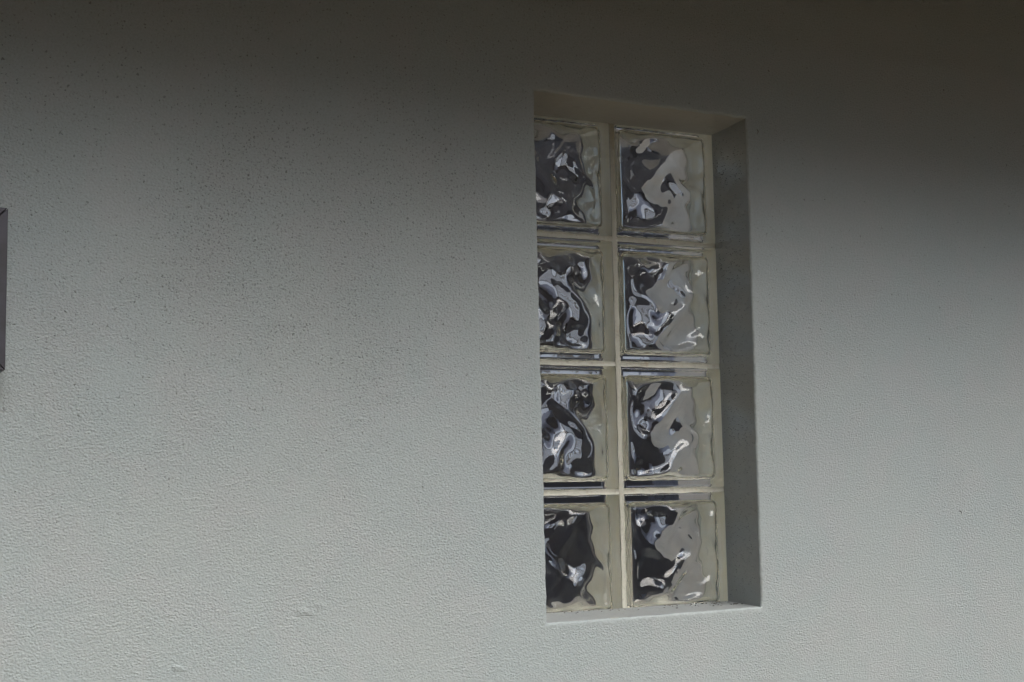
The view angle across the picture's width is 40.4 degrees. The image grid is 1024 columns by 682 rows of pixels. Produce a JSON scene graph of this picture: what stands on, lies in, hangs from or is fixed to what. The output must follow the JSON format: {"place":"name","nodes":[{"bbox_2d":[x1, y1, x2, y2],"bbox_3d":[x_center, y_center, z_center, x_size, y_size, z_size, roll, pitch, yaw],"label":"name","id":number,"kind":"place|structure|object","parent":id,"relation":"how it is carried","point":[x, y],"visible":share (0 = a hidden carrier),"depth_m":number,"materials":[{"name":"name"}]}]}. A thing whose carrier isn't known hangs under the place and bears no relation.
{"place":"outdoors","nodes":[
{"label":"outdoors","id":0,"kind":"place"},
{"label":"ground","id":1,"kind":"structure","parent":0,"visible":0},
{"bbox_2d":[0,0,1023,681],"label":"stucco wall","id":2,"kind":"structure","parent":1,"relation":"on","point":[270,392],"depth_m":1.96,"materials":[{"name":"white paint"}]},
{"bbox_2d":[0,207,7,372],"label":"wall frame","id":3,"kind":"object","parent":2,"relation":"attached to","point":[3,246],"visible":1,"depth_m":1.66,"materials":[{"name":"metal"}]},
{"bbox_2d":[534,115,727,622],"bbox_3d":[0.150,0.040,2.232,0.430,0.824,0.080,2,-7,-26],"label":"glass block window","id":4,"kind":"structure","parent":2,"relation":"attached to","point":[633,481],"depth_m":2.21,"materials":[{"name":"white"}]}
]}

